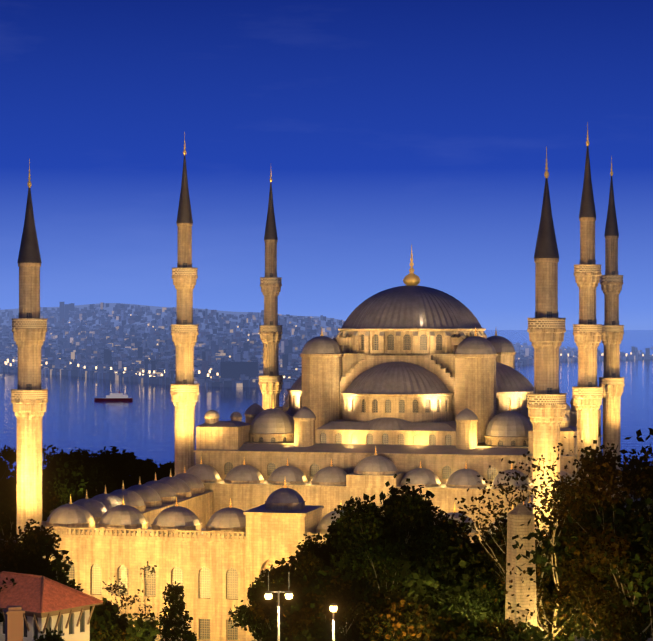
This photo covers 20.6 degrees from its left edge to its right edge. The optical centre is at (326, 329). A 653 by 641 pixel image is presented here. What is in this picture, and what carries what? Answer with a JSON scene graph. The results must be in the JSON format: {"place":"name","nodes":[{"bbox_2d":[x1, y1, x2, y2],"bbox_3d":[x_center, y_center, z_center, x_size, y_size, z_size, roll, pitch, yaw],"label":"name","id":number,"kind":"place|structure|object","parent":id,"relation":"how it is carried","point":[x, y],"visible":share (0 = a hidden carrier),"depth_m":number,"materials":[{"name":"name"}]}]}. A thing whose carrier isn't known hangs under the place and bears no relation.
{"place":"outdoors","nodes":[
{"label":"outdoors","id":0,"kind":"place"},
{"bbox_2d":[0,303,531,364],"bbox_3d":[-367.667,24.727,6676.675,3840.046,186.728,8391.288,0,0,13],"label":"shore hills","id":1,"kind":"structure","parent":0,"point":[116,322],"depth_m":4087.31,"materials":[{"name":"grey"}]},
{"bbox_2d":[0,302,652,387],"bbox_3d":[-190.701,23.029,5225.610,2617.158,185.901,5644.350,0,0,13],"label":"distant city","id":2,"kind":"object","parent":1,"relation":"on","point":[219,361],"visible":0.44,"depth_m":3319.01},
{"bbox_2d":[40,448,573,640],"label":"mosque courtyard","id":3,"kind":"structure","parent":0,"point":[209,539],"depth_m":225.75,"materials":[{"name":"stone"}]},
{"bbox_2d":[0,330,652,477],"bbox_3d":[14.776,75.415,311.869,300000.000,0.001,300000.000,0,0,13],"label":"sea","id":4,"kind":"structure","parent":0,"point":[141,425],"depth_m":1750.35,"materials":[{"name":"blue liquid"}]},
{"bbox_2d":[94,391,132,400],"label":"ship","id":5,"kind":"object","parent":4,"relation":"on","point":[119,396],"visible":0.88,"depth_m":1889.47,"materials":[{"name":"red"}]},
{"bbox_2d":[0,0,652,329],"label":"sky","id":6,"kind":"structure","parent":0,"point":[381,129],"materials":[{"name":"blue"}]},
{"bbox_2d":[1,468,652,640],"bbox_3d":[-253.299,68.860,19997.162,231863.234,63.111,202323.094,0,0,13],"label":"ground","id":7,"kind":"structure","parent":0,"point":[582,639],"depth_m":237.99,"materials":[{"name":"green plant"}]},
{"bbox_2d":[0,577,15,621],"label":"tree","id":8,"kind":"object","parent":7,"relation":"on","point":[1,614],"visible":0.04,"depth_m":174.90,"materials":[{"name":"green plant"}]},
{"bbox_2d":[0,445,16,481],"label":"tree","id":9,"kind":"object","parent":7,"relation":"on","point":[9,455],"visible":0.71,"depth_m":335.83,"materials":[{"name":"green plant"}]},
{"bbox_2d":[3,605,24,640],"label":"house chimney","id":10,"kind":"object","parent":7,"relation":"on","point":[13,623],"visible":1,"depth_m":148.01,"materials":[{"name":"brown paint"}]},
{"bbox_2d":[11,158,47,541],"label":"minaret","id":11,"kind":"object","parent":7,"relation":"on","point":[29,398],"visible":0.75,"depth_m":227.26,"materials":[{"name":"stone"}]},
{"bbox_2d":[0,476,59,541],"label":"tree","id":12,"kind":"object","parent":7,"relation":"on","point":[8,506],"visible":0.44,"depth_m":296.11,"materials":[{"name":"green plant"}]},
{"bbox_2d":[0,519,73,581],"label":"tree","id":13,"kind":"object","parent":7,"relation":"on","point":[30,551],"visible":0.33,"depth_m":213.16,"materials":[{"name":"green plant"}]},
{"bbox_2d":[33,627,64,640],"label":"bush","id":14,"kind":"object","parent":7,"relation":"on","point":[49,636],"visible":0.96,"depth_m":169.08,"materials":[{"name":"green plant"}]},
{"bbox_2d":[10,445,88,514],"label":"tree","id":15,"kind":"object","parent":7,"relation":"on","point":[60,470],"visible":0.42,"depth_m":327.07,"materials":[{"name":"green plant"}]},
{"bbox_2d":[0,571,102,640],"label":"house","id":16,"kind":"structure","parent":7,"relation":"on","point":[43,602],"depth_m":172.90,"materials":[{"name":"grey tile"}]},
{"bbox_2d":[49,557,69,585],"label":"cypress","id":17,"kind":"object","parent":7,"relation":"on","point":[58,569],"visible":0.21,"depth_m":193.15,"materials":[{"name":"green plant"}]},
{"bbox_2d":[65,579,83,591],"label":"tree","id":18,"kind":"object","parent":7,"relation":"on","point":[71,583],"visible":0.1,"depth_m":197.99,"materials":[{"name":"green plant"}]},
{"bbox_2d":[43,447,116,502],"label":"tree","id":19,"kind":"object","parent":7,"relation":"on","point":[88,459],"visible":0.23,"depth_m":355.24,"materials":[{"name":"green plant"}]},
{"bbox_2d":[83,462,107,498],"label":"cypress","id":20,"kind":"object","parent":7,"relation":"on","point":[97,477],"visible":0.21,"depth_m":297.91,"materials":[{"name":"green plant"}]},
{"bbox_2d":[92,446,138,493],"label":"tree","id":21,"kind":"object","parent":7,"relation":"on","point":[123,465],"visible":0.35,"depth_m":376.15,"materials":[{"name":"green plant"}]},
{"bbox_2d":[90,597,162,640],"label":"bush","id":22,"kind":"object","parent":7,"relation":"on","point":[107,623],"visible":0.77,"depth_m":186.35,"materials":[{"name":"green plant"}]},
{"bbox_2d":[102,561,176,640],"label":"bare tree","id":23,"kind":"object","parent":7,"relation":"on","point":[128,598],"visible":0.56,"depth_m":204.78,"materials":[{"name":"green plant"}]},
{"bbox_2d":[125,458,164,486],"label":"tree","id":24,"kind":"object","parent":7,"relation":"on","point":[146,470],"visible":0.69,"depth_m":390.66,"materials":[{"name":"green plant"}]},
{"bbox_2d":[159,461,174,476],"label":"tree","id":25,"kind":"object","parent":7,"relation":"on","point":[167,467],"visible":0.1,"depth_m":406.65,"materials":[{"name":"green plant"}]},
{"bbox_2d":[158,581,196,640],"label":"cypress","id":26,"kind":"object","parent":7,"relation":"on","point":[175,614],"visible":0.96,"depth_m":198.14,"materials":[{"name":"green plant"}]},
{"bbox_2d":[170,132,198,474],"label":"minaret","id":27,"kind":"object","parent":7,"relation":"on","point":[184,390],"depth_m":290.86,"materials":[{"name":"stone"}]},
{"bbox_2d":[228,577,282,640],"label":"tree","id":28,"kind":"object","parent":7,"relation":"on","point":[245,614],"visible":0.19,"depth_m":186.41,"materials":[{"name":"green plant"}]},
{"bbox_2d":[259,171,282,409],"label":"minaret","id":29,"kind":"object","parent":7,"relation":"on","point":[270,378],"depth_m":345.21,"materials":[{"name":"stone"}]},
{"bbox_2d":[252,634,304,640],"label":"bush","id":30,"kind":"object","parent":7,"relation":"on","point":[296,638],"visible":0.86,"depth_m":158.57,"materials":[{"name":"green plant"}]},
{"bbox_2d":[265,572,292,640],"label":"street lamp","id":31,"kind":"object","parent":7,"relation":"on","point":[268,595],"visible":1,"depth_m":96.69,"materials":[{"name":"grey metal"}]},
{"bbox_2d":[249,552,338,640],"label":"tree","id":32,"kind":"object","parent":7,"relation":"on","point":[300,607],"visible":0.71,"depth_m":177.54,"materials":[{"name":"green plant"}]},
{"bbox_2d":[271,532,361,583],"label":"tree","id":33,"kind":"object","parent":7,"relation":"on","point":[307,547],"visible":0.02,"depth_m":196.50,"materials":[{"name":"green plant"}]},
{"bbox_2d":[329,603,337,640],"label":"street lamp","id":34,"kind":"object","parent":7,"relation":"on","point":[333,608],"visible":1,"depth_m":94.72,"materials":[{"name":"grey metal"}]},
{"bbox_2d":[321,519,351,623],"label":"tree","id":35,"kind":"object","parent":7,"relation":"on","point":[330,531],"visible":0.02,"depth_m":197.24,"materials":[{"name":"green plant"}]},
{"bbox_2d":[291,561,430,640],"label":"tree","id":36,"kind":"object","parent":7,"relation":"on","point":[345,595],"visible":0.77,"depth_m":162.65,"materials":[{"name":"green plant"}]},
{"bbox_2d":[323,474,448,623],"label":"tree","id":37,"kind":"object","parent":7,"relation":"on","point":[383,547],"visible":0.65,"depth_m":182.75,"materials":[{"name":"green plant"}]},
{"bbox_2d":[193,245,602,489],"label":"mosque","id":38,"kind":"structure","parent":7,"relation":"on","point":[410,375],"depth_m":293.47,"materials":[{"name":"stone"}]},
{"bbox_2d":[388,506,471,632],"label":"tree","id":39,"kind":"object","parent":7,"relation":"on","point":[444,516],"depth_m":196.84,"materials":[{"name":"green plant"}]},
{"bbox_2d":[360,599,530,640],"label":"bush","id":40,"kind":"object","parent":7,"relation":"on","point":[426,627],"visible":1,"depth_m":145.97,"materials":[{"name":"green plant"}]},
{"bbox_2d":[391,514,506,633],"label":"tree","id":41,"kind":"object","parent":7,"relation":"on","point":[445,572],"visible":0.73,"depth_m":176.91,"materials":[{"name":"green plant"}]},
{"bbox_2d":[433,613,548,640],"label":"bush","id":42,"kind":"object","parent":7,"relation":"on","point":[488,626],"visible":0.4,"depth_m":159.27,"materials":[{"name":"green plant"}]},
{"bbox_2d":[466,532,552,636],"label":"tree","id":43,"kind":"object","parent":7,"relation":"on","point":[537,567],"visible":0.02,"depth_m":186.42,"materials":[{"name":"green plant"}]},
{"bbox_2d":[505,503,536,638],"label":"obelisk","id":44,"kind":"object","parent":7,"relation":"on","point":[519,514],"visible":0.83,"depth_m":163.21,"materials":[{"name":"stone"}]},
{"bbox_2d":[442,436,612,640],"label":"bare plane tree","id":45,"kind":"object","parent":7,"relation":"on","point":[540,608],"visible":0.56,"depth_m":170.87,"materials":[{"name":"brown plant"}]},
{"bbox_2d":[492,616,584,640],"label":"bush","id":46,"kind":"object","parent":7,"relation":"on","point":[539,635],"visible":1,"depth_m":149.28,"materials":[{"name":"green plant"}]},
{"bbox_2d":[526,146,566,634],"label":"minaret","id":47,"kind":"object","parent":7,"relation":"on","point":[546,405],"visible":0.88,"depth_m":212.78,"materials":[{"name":"stone"}]},
{"bbox_2d":[535,529,576,640],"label":"tree","id":48,"kind":"object","parent":7,"relation":"on","point":[550,586],"visible":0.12,"depth_m":195.42,"materials":[{"name":"green plant"}]},
{"bbox_2d":[535,476,608,640],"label":"tree","id":49,"kind":"object","parent":7,"relation":"on","point":[545,518],"visible":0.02,"depth_m":194.83,"materials":[{"name":"green plant"}]},
{"bbox_2d":[512,428,652,640],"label":"tree","id":50,"kind":"object","parent":7,"relation":"on","point":[621,540],"visible":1,"depth_m":156.20,"materials":[{"name":"green plant"}]},
{"bbox_2d":[572,122,602,481],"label":"minaret","id":51,"kind":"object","parent":7,"relation":"on","point":[587,394],"depth_m":276.51,"materials":[{"name":"stone"}]},
{"bbox_2d":[572,627,604,640],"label":"bush","id":52,"kind":"object","parent":7,"relation":"on","point":[597,635],"visible":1,"depth_m":133.96,"materials":[{"name":"green plant"}]},
{"bbox_2d":[552,491,652,640],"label":"tree","id":53,"kind":"object","parent":7,"relation":"on","point":[570,631],"depth_m":182.33,"materials":[{"name":"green plant"}]},
{"bbox_2d":[599,156,624,497],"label":"minaret","id":54,"kind":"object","parent":7,"relation":"on","point":[611,382],"depth_m":330.78,"materials":[{"name":"stone"}]}
]}

